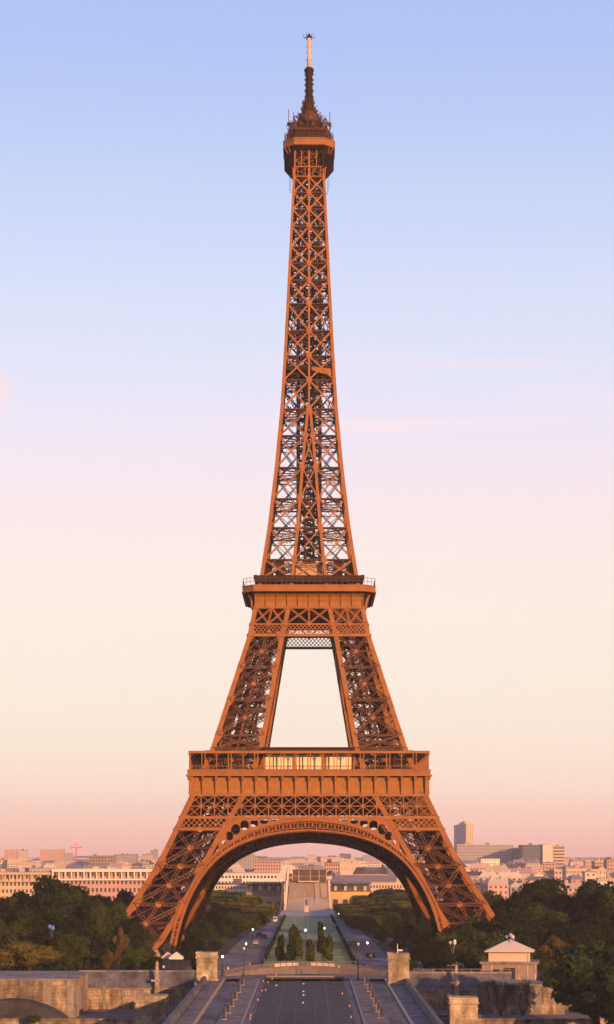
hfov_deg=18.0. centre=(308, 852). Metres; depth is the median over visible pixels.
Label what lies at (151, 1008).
stone pier
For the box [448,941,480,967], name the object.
tree
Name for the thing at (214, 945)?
tree
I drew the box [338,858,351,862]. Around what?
town house
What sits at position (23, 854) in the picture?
pale slab
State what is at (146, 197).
sky
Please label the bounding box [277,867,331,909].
glass pavilion
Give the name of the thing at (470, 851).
long office block
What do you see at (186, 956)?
bush
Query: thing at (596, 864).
red brick block
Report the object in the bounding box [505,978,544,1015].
bare bush
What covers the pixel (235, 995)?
bollard
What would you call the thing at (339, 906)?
tree
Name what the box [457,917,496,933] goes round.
tree
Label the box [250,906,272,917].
tree
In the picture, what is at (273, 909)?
tree
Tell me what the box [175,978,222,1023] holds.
footway
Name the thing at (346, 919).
tree
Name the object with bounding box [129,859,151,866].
town house
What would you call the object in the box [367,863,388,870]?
town house
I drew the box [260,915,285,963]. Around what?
hedge
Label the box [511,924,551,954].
tree
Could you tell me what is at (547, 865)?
town house
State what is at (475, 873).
town house
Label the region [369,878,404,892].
cream apartment block
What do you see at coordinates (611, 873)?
town house
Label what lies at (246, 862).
grey office tower
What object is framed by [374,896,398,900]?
tree
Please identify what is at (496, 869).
town house
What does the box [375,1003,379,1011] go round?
bollard
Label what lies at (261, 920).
tree
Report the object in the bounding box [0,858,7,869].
town house
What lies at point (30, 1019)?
bush
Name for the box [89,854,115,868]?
dark office block
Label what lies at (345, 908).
tree
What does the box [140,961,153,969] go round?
bush
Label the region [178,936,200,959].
tree
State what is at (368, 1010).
pavement
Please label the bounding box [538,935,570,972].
tree
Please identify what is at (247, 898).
tree
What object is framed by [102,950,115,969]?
tree
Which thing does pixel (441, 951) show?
tree
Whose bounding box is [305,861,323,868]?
town house
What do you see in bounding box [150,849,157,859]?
grey slab
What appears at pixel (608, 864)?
red brick block
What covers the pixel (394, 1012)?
service road
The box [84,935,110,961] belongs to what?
tree
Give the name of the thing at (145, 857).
pink slab
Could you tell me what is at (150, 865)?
town house
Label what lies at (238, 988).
bollard
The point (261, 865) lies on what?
peach apartment block
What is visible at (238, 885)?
cream apartment block
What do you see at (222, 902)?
tree
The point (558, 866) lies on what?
town house
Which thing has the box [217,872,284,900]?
white terrace building
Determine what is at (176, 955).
market tent
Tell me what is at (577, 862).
town house
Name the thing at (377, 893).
tree
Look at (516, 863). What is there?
town house
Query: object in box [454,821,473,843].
ribbed tower
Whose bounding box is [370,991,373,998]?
bollard
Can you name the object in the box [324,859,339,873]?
peach apartment block
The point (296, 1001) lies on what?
road markings
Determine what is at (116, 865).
town house
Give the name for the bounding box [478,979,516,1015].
bare bush
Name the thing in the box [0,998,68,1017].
vaulted roof
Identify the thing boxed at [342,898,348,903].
window
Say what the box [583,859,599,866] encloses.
town house
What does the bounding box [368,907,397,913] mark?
tree
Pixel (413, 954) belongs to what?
bush
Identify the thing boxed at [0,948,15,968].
bush
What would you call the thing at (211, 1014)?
service road
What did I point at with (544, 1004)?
bastion wall
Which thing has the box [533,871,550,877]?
town house
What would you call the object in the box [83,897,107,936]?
tree
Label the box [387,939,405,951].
tree
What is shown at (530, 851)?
striped office
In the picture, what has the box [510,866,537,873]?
town house
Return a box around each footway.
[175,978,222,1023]
[386,978,430,1023]
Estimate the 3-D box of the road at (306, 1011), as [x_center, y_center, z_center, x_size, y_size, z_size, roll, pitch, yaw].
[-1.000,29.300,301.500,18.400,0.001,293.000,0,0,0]
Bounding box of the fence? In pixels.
[264,961,355,966]
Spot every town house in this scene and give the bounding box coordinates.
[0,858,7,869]
[7,858,22,867]
[18,860,32,867]
[24,865,48,871]
[28,856,39,860]
[33,862,41,867]
[40,864,54,870]
[44,861,55,868]
[56,860,80,868]
[65,863,82,868]
[74,856,88,858]
[82,863,104,868]
[107,861,129,868]
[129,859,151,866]
[131,866,145,868]
[132,862,142,866]
[143,862,154,868]
[229,867,244,871]
[232,863,241,867]
[281,863,295,872]
[284,860,305,864]
[291,856,304,860]
[292,863,302,868]
[298,864,319,868]
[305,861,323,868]
[308,855,315,859]
[317,856,341,861]
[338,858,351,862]
[351,860,365,866]
[355,862,363,867]
[365,860,381,866]
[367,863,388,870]
[431,882,443,899]
[460,859,477,871]
[467,869,481,879]
[469,862,489,871]
[474,880,481,892]
[478,857,499,865]
[479,870,497,879]
[481,876,508,899]
[485,866,508,873]
[492,863,507,868]
[497,871,521,884]
[501,861,511,868]
[509,881,531,896]
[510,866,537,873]
[512,858,524,868]
[524,873,547,882]
[526,858,539,868]
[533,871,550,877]
[540,864,565,873]
[542,861,555,873]
[549,867,569,879]
[559,880,580,897]
[565,874,581,884]
[569,860,582,864]
[574,858,595,860]
[582,870,596,885]
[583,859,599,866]
[589,867,606,877]
[595,876,613,885]
[607,870,613,877]
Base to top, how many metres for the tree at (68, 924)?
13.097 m
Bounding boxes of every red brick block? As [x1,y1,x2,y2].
[591,860,603,868]
[603,859,613,877]
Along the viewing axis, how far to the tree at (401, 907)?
704.63 m
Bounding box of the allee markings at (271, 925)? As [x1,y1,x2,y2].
[231,925,378,960]
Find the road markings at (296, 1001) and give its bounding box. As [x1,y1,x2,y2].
[250,979,355,1023]
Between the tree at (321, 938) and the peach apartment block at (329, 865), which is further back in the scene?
the peach apartment block at (329, 865)
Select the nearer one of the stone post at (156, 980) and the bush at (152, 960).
the stone post at (156, 980)
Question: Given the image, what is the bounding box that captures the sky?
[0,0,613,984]
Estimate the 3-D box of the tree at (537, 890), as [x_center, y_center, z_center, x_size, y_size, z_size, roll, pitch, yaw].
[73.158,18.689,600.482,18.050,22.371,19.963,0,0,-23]
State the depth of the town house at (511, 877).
1467.38 m
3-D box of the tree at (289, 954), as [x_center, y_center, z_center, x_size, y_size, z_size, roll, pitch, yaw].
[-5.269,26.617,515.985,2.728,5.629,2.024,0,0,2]
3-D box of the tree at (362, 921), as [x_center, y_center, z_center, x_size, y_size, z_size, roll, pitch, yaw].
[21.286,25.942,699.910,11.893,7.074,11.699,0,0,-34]
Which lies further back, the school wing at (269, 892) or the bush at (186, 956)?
the school wing at (269, 892)
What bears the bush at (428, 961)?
on the plaza
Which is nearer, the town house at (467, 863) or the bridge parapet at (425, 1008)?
the bridge parapet at (425, 1008)
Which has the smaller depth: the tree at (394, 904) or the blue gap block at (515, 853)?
the tree at (394, 904)
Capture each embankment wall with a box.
[78,970,194,1008]
[409,971,511,1009]
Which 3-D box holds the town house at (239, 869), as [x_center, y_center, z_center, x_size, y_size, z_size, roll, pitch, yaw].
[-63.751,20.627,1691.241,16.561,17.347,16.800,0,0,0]
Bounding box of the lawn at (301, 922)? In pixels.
[265,916,353,965]
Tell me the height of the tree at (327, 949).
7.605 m
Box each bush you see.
[0,939,63,970]
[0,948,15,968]
[25,1015,41,1023]
[120,958,136,969]
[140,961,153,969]
[148,956,162,969]
[180,953,188,961]
[189,941,212,967]
[192,957,196,973]
[409,959,417,970]
[410,949,421,965]
[421,952,435,969]
[434,957,446,970]
[466,958,479,970]
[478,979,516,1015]
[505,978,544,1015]
[533,953,551,975]
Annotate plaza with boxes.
[185,956,432,978]
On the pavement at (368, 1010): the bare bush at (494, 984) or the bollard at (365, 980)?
the bollard at (365, 980)
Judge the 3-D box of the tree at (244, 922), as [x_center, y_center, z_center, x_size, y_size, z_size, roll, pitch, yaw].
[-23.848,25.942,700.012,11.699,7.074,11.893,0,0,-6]
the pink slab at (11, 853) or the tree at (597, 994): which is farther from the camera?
the pink slab at (11, 853)
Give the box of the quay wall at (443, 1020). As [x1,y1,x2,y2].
[0,1018,613,1023]
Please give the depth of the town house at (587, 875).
1428.15 m
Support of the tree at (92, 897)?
on the ground at (228, 945)
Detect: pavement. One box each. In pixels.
[216,978,258,1023]
[351,978,390,1023]
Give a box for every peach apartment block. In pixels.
[254,858,281,871]
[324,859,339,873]
[479,875,506,882]
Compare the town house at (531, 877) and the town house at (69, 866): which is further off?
the town house at (69, 866)
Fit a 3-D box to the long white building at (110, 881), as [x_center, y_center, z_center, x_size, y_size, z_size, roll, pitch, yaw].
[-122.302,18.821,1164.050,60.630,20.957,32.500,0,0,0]
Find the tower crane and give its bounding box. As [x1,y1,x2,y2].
[70,845,81,861]
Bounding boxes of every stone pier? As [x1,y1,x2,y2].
[134,993,168,1023]
[447,995,478,1023]
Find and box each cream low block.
[520,873,529,882]
[562,865,588,879]
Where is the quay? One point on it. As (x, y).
(130, 1013)
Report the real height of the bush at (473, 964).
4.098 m
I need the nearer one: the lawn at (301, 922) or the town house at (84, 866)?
the lawn at (301, 922)
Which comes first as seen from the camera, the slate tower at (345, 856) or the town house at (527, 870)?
the town house at (527, 870)
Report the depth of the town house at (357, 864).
2059.85 m
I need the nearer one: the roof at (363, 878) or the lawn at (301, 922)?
the lawn at (301, 922)
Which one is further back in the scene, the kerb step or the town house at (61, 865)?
the town house at (61, 865)
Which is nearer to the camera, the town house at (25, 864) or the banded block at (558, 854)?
the town house at (25, 864)
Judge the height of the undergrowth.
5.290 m
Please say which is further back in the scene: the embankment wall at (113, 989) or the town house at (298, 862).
the town house at (298, 862)
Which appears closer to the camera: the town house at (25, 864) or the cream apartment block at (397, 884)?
the cream apartment block at (397, 884)
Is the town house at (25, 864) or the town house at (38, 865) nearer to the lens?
the town house at (25, 864)
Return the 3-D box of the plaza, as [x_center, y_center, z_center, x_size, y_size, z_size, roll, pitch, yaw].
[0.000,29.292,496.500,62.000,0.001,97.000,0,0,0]
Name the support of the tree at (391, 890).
on the ground at (228, 945)
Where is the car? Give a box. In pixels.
[366,952,374,957]
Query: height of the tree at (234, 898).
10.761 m
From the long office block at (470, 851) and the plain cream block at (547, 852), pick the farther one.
the long office block at (470, 851)
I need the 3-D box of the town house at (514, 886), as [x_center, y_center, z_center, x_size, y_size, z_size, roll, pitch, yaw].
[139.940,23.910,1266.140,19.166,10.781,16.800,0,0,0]
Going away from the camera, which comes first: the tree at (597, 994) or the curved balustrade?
the tree at (597, 994)
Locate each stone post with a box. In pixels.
[151,961,159,993]
[450,964,459,995]
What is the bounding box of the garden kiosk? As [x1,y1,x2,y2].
[480,939,538,979]
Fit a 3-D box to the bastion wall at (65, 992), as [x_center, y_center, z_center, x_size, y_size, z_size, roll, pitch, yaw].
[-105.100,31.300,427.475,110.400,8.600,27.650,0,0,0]
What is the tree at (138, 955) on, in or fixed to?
on the ground at (228, 945)
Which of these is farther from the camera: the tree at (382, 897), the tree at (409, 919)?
the tree at (382, 897)
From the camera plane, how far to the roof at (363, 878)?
1122.36 m
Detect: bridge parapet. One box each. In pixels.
[162,976,206,1023]
[404,979,443,1023]
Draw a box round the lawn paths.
[271,916,346,965]
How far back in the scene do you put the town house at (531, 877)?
1440.09 m
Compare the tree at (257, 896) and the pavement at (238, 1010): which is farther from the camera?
the tree at (257, 896)
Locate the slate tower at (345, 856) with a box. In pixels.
[340,853,350,858]
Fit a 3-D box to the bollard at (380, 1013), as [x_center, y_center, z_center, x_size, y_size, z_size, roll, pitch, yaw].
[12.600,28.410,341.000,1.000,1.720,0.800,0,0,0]
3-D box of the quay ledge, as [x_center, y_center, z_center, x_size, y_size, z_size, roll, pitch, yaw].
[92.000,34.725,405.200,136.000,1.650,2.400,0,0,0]
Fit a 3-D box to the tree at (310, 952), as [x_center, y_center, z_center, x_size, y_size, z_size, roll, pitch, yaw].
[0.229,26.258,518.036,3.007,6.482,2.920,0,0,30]
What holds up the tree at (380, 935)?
on the ground at (228, 945)
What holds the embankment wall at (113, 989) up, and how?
on the quay
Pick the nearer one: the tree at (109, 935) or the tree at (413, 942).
the tree at (109, 935)
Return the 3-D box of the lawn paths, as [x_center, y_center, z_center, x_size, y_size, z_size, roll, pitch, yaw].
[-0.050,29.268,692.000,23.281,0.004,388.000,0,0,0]
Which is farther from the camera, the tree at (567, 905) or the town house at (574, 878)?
the town house at (574, 878)
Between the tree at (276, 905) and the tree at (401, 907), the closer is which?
the tree at (401, 907)
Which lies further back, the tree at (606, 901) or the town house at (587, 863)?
the town house at (587, 863)
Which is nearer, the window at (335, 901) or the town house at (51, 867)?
the window at (335, 901)
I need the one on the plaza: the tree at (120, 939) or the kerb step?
the kerb step
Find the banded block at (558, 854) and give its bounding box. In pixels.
[553,845,564,863]
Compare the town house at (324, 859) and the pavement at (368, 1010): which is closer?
the pavement at (368, 1010)
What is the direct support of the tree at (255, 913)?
on the ground at (228, 945)
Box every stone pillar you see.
[195,951,218,982]
[386,952,410,984]
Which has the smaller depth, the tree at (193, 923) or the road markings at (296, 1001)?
the road markings at (296, 1001)
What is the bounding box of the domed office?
[63,852,72,861]
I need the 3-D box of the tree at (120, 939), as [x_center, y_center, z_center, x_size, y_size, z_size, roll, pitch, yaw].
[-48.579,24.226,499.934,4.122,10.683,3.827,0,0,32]
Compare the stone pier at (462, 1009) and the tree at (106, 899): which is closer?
the stone pier at (462, 1009)
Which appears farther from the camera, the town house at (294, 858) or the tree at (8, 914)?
the town house at (294, 858)
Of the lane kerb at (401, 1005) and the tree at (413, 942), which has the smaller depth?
the lane kerb at (401, 1005)
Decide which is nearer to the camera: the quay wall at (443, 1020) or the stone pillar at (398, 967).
the quay wall at (443, 1020)
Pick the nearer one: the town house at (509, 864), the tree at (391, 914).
the tree at (391, 914)
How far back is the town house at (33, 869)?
1658.07 m
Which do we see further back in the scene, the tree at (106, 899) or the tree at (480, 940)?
the tree at (106, 899)
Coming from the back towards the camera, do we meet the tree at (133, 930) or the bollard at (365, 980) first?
the tree at (133, 930)
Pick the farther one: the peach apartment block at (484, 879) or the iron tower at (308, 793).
the peach apartment block at (484, 879)
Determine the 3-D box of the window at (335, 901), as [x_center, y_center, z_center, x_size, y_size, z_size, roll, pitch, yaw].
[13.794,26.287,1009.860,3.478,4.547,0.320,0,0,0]
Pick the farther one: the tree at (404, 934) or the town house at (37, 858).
the town house at (37, 858)
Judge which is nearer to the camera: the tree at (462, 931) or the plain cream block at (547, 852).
the tree at (462, 931)
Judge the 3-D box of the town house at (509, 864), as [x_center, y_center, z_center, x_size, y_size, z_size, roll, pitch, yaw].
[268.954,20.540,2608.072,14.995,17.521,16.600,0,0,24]
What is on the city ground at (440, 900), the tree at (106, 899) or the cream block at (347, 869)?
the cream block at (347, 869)
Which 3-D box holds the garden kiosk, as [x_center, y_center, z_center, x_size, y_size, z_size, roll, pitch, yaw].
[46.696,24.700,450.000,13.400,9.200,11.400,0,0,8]
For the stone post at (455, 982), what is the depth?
436.03 m
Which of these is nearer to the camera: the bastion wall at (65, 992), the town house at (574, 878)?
the bastion wall at (65, 992)
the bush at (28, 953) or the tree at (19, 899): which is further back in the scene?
the tree at (19, 899)
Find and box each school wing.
[245,882,284,908]
[330,882,371,908]
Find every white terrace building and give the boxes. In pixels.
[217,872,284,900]
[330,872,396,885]
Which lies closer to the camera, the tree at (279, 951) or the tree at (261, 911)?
the tree at (279, 951)
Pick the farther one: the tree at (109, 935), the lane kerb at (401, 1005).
the tree at (109, 935)
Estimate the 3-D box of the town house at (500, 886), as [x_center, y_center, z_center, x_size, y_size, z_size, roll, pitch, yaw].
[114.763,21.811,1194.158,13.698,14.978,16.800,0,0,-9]
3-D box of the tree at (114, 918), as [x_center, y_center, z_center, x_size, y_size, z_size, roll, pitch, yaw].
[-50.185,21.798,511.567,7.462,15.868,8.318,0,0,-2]
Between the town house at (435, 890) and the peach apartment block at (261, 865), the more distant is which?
the peach apartment block at (261, 865)
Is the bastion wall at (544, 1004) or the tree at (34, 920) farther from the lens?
the tree at (34, 920)
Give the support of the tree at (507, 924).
on the ground at (228, 945)
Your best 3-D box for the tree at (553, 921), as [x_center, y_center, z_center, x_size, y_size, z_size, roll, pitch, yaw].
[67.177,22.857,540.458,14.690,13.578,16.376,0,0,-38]
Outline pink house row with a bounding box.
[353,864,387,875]
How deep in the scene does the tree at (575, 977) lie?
387.00 m
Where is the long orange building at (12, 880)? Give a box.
[0,868,51,898]
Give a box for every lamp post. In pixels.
[243,946,244,979]
[305,927,305,965]
[357,941,358,979]
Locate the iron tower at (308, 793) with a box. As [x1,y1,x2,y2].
[126,33,494,957]
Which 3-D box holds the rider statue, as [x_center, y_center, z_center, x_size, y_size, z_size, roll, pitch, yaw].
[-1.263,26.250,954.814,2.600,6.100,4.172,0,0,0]
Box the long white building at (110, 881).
[52,866,152,900]
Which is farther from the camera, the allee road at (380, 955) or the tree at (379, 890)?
the tree at (379, 890)
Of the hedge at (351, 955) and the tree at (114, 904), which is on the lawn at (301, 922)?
the hedge at (351, 955)
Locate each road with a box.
[196,979,238,1023]
[218,915,282,964]
[250,979,356,1023]
[333,915,387,964]
[371,979,409,1023]
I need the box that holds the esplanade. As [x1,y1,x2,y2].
[279,909,336,915]
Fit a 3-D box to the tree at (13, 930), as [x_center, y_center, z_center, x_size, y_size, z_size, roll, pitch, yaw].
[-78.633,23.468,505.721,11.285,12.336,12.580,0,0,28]
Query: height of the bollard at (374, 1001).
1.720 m
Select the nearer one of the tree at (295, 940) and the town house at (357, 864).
the tree at (295, 940)
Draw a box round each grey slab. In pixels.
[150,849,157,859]
[362,855,377,860]
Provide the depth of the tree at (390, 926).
637.73 m
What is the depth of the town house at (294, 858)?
4174.48 m
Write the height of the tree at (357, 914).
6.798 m
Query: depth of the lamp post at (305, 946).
496.55 m
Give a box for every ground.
[0,909,551,980]
[39,857,605,908]
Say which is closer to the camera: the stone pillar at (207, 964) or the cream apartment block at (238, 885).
the stone pillar at (207, 964)
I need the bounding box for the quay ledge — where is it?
[437,1014,481,1017]
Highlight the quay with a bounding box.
[76,1009,601,1017]
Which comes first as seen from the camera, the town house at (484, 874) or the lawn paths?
the lawn paths
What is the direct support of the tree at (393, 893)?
on the ground at (228, 945)
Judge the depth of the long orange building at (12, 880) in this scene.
1152.00 m
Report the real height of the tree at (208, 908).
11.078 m
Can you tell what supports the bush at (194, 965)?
on the plaza
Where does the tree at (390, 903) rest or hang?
on the ground at (228, 945)
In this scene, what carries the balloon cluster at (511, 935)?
attached to the garden kiosk
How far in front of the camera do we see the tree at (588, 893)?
567.44 m
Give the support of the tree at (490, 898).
on the ground at (228, 945)
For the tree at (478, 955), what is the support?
on the ground at (228, 945)
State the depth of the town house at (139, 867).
2044.42 m
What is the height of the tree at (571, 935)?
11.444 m
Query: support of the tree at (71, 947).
on the ground at (228, 945)
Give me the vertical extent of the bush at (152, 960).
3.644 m
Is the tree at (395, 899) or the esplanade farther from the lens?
the esplanade
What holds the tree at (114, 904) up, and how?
on the ground at (228, 945)
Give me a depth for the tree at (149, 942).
518.35 m
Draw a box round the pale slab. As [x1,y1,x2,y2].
[19,849,27,859]
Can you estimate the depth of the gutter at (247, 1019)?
373.04 m
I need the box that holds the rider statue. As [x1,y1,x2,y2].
[304,899,308,911]
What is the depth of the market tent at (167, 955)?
504.61 m
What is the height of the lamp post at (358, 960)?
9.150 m
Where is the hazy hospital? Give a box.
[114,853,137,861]
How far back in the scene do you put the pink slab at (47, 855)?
3800.00 m
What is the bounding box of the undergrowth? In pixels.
[2,907,608,970]
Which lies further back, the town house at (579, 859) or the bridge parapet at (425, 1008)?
the town house at (579, 859)
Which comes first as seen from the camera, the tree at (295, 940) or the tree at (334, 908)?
the tree at (295, 940)
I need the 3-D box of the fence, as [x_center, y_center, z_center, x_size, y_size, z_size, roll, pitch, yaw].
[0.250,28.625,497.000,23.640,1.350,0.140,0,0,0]
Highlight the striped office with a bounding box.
[518,843,541,865]
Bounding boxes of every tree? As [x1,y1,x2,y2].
[0,890,29,913]
[0,903,22,925]
[0,920,29,948]
[17,906,66,937]
[24,875,90,922]
[26,928,65,964]
[48,932,90,967]
[58,916,97,939]
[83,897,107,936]
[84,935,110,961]
[85,895,110,910]
[95,893,111,903]
[102,929,134,964]
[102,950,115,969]
[105,905,129,933]
[106,899,127,910]
[112,926,129,962]
[113,889,139,915]
[120,946,148,966]
[121,919,146,948]
[137,945,155,961]
[141,929,154,947]
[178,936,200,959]
[186,919,206,935]
[191,903,217,921]
[206,941,221,951]
[207,902,223,906]
[208,900,224,905]
[214,896,237,900]
[215,907,241,912]
[224,892,241,896]
[227,902,249,907]
[229,914,259,933]
[238,897,258,902]
[241,912,266,924]
[241,913,266,930]
[242,895,261,903]
[242,909,270,922]
[244,908,270,918]
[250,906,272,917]
[252,905,276,915]
[258,904,278,912]
[275,933,284,960]
[284,943,293,960]
[288,924,302,959]
[306,939,314,960]
[316,921,324,953]
[321,934,332,960]
[332,903,353,912]
[337,906,359,917]
[338,905,358,915]
[339,908,366,920]
[342,912,367,924]
[345,909,367,918]
[347,914,385,933]
[348,895,367,903]
[348,913,373,930]
[351,897,376,904]
[368,892,384,896]
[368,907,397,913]
[371,911,404,926]
[372,889,384,892]
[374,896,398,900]
[374,929,387,943]
[379,917,403,939]
[383,887,404,894]
[383,898,408,905]
[384,900,409,905]
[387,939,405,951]
[389,902,410,908]
[390,891,405,894]
[393,925,414,943]
[397,903,426,925]
[402,907,423,928]
[405,936,422,951]
[414,917,434,937]
[415,937,448,957]
[429,944,458,964]
[430,931,459,945]
[440,923,476,944]
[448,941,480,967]
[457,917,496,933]
[465,947,488,967]
[467,930,504,949]
[474,889,503,917]
[487,911,534,940]
[490,892,531,915]
[510,901,556,924]
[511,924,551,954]
[519,877,569,909]
[532,910,576,941]
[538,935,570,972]
[539,940,613,1023]
[549,892,580,924]
[555,922,604,953]
[575,878,613,921]
[580,907,613,947]
[581,977,613,1023]
[594,888,613,918]
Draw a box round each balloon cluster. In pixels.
[48,924,53,936]
[505,933,514,942]
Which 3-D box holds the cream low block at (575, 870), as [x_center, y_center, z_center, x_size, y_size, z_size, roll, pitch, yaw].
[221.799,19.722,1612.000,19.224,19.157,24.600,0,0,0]
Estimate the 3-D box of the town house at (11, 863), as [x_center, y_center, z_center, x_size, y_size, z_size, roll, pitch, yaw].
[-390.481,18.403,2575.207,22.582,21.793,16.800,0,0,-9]
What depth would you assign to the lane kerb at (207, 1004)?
375.22 m
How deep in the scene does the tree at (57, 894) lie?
556.03 m
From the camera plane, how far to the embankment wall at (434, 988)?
438.02 m
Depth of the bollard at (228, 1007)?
350.74 m
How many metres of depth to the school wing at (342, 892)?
1009.84 m
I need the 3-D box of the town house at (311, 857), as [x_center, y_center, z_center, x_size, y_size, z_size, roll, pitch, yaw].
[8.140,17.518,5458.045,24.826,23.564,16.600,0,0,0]
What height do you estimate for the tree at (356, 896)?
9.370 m
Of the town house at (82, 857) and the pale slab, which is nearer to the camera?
the pale slab
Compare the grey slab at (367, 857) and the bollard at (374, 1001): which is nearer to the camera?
the bollard at (374, 1001)
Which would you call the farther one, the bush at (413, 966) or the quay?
the bush at (413, 966)
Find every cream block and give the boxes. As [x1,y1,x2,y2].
[339,860,354,875]
[538,844,552,861]
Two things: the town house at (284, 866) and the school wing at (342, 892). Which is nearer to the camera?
the school wing at (342, 892)
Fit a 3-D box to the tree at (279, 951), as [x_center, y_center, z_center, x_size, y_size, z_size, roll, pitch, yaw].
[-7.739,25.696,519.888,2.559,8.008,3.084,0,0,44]
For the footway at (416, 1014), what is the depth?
368.94 m
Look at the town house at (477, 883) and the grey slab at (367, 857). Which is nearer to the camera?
the town house at (477, 883)
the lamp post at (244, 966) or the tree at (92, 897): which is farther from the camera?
the tree at (92, 897)
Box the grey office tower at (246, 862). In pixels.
[234,853,254,868]
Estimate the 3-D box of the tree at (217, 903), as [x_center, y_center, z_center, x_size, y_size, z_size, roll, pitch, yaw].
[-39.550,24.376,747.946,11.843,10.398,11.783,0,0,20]
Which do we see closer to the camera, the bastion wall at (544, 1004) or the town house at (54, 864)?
the bastion wall at (544, 1004)
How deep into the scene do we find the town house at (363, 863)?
2531.90 m
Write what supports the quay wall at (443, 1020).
attached to the quay
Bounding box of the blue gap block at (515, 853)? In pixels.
[512,847,517,860]
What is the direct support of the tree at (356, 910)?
on the ground at (228, 945)
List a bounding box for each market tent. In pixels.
[162,952,173,963]
[169,952,183,965]
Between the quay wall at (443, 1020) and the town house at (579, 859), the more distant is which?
the town house at (579, 859)
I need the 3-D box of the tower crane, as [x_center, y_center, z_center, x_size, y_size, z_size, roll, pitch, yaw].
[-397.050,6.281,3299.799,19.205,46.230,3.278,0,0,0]
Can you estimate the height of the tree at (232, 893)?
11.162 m
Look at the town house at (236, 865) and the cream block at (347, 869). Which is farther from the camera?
the town house at (236, 865)
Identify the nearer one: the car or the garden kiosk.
the garden kiosk
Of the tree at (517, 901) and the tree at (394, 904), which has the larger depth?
the tree at (394, 904)
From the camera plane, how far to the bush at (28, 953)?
465.99 m
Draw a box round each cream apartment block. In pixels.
[213,879,247,893]
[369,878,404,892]
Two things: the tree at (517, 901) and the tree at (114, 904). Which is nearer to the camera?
the tree at (517, 901)
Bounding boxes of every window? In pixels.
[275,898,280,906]
[332,898,338,906]
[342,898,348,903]
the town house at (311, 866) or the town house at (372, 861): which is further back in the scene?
the town house at (372, 861)
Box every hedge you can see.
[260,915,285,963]
[330,915,357,964]
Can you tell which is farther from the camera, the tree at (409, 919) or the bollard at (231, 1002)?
the tree at (409, 919)
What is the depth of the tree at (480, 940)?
500.47 m
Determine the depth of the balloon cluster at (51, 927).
469.73 m
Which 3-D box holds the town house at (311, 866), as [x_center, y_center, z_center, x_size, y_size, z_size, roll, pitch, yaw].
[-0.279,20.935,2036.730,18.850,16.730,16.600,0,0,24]
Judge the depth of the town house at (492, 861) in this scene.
2605.84 m
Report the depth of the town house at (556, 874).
1668.42 m
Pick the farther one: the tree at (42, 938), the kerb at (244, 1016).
the tree at (42, 938)
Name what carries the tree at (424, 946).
on the ground at (228, 945)
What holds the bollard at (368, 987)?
on the pavement at (368, 1010)
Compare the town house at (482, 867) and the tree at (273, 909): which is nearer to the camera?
the tree at (273, 909)
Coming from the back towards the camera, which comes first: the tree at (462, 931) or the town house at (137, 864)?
the town house at (137, 864)
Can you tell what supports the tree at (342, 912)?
on the ground at (228, 945)
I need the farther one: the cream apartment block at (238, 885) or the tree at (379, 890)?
the cream apartment block at (238, 885)
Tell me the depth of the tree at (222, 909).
720.62 m
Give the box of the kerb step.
[266,975,343,978]
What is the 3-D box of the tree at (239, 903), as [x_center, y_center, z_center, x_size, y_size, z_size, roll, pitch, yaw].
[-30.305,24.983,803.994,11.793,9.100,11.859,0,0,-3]
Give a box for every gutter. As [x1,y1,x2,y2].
[243,981,263,1023]
[345,981,363,1023]
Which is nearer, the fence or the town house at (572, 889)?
the fence
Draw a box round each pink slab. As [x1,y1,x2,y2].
[4,848,18,859]
[40,848,64,863]
[141,854,152,860]
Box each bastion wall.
[0,971,88,1017]
[487,980,564,1014]
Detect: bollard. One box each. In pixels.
[221,1010,226,1019]
[226,1004,230,1013]
[230,998,234,1006]
[233,992,237,999]
[237,985,240,992]
[364,977,367,984]
[367,984,370,991]
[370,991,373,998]
[373,997,376,1005]
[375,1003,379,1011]
[378,1009,382,1017]
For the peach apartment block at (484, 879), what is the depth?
1355.87 m
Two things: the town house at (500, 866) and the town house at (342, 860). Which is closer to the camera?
the town house at (500, 866)
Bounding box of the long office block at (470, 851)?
[454,843,513,864]
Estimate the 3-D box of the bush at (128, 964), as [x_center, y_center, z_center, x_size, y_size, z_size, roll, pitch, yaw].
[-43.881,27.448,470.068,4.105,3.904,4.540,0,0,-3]
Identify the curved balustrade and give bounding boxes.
[224,961,384,975]
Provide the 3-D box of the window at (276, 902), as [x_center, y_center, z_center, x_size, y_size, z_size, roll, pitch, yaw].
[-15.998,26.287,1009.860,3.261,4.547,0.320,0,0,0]
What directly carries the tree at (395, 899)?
on the ground at (228, 945)
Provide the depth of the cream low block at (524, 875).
1501.85 m
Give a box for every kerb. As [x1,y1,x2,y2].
[193,978,225,1023]
[241,978,259,1023]
[349,978,365,1023]
[384,978,413,1023]
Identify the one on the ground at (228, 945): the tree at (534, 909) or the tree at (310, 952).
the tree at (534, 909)
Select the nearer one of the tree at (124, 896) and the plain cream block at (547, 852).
the tree at (124, 896)
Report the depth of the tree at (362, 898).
882.78 m
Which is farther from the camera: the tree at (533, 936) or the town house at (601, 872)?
the town house at (601, 872)
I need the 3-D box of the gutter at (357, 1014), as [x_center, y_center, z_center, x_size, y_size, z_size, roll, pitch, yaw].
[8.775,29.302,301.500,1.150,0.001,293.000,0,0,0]

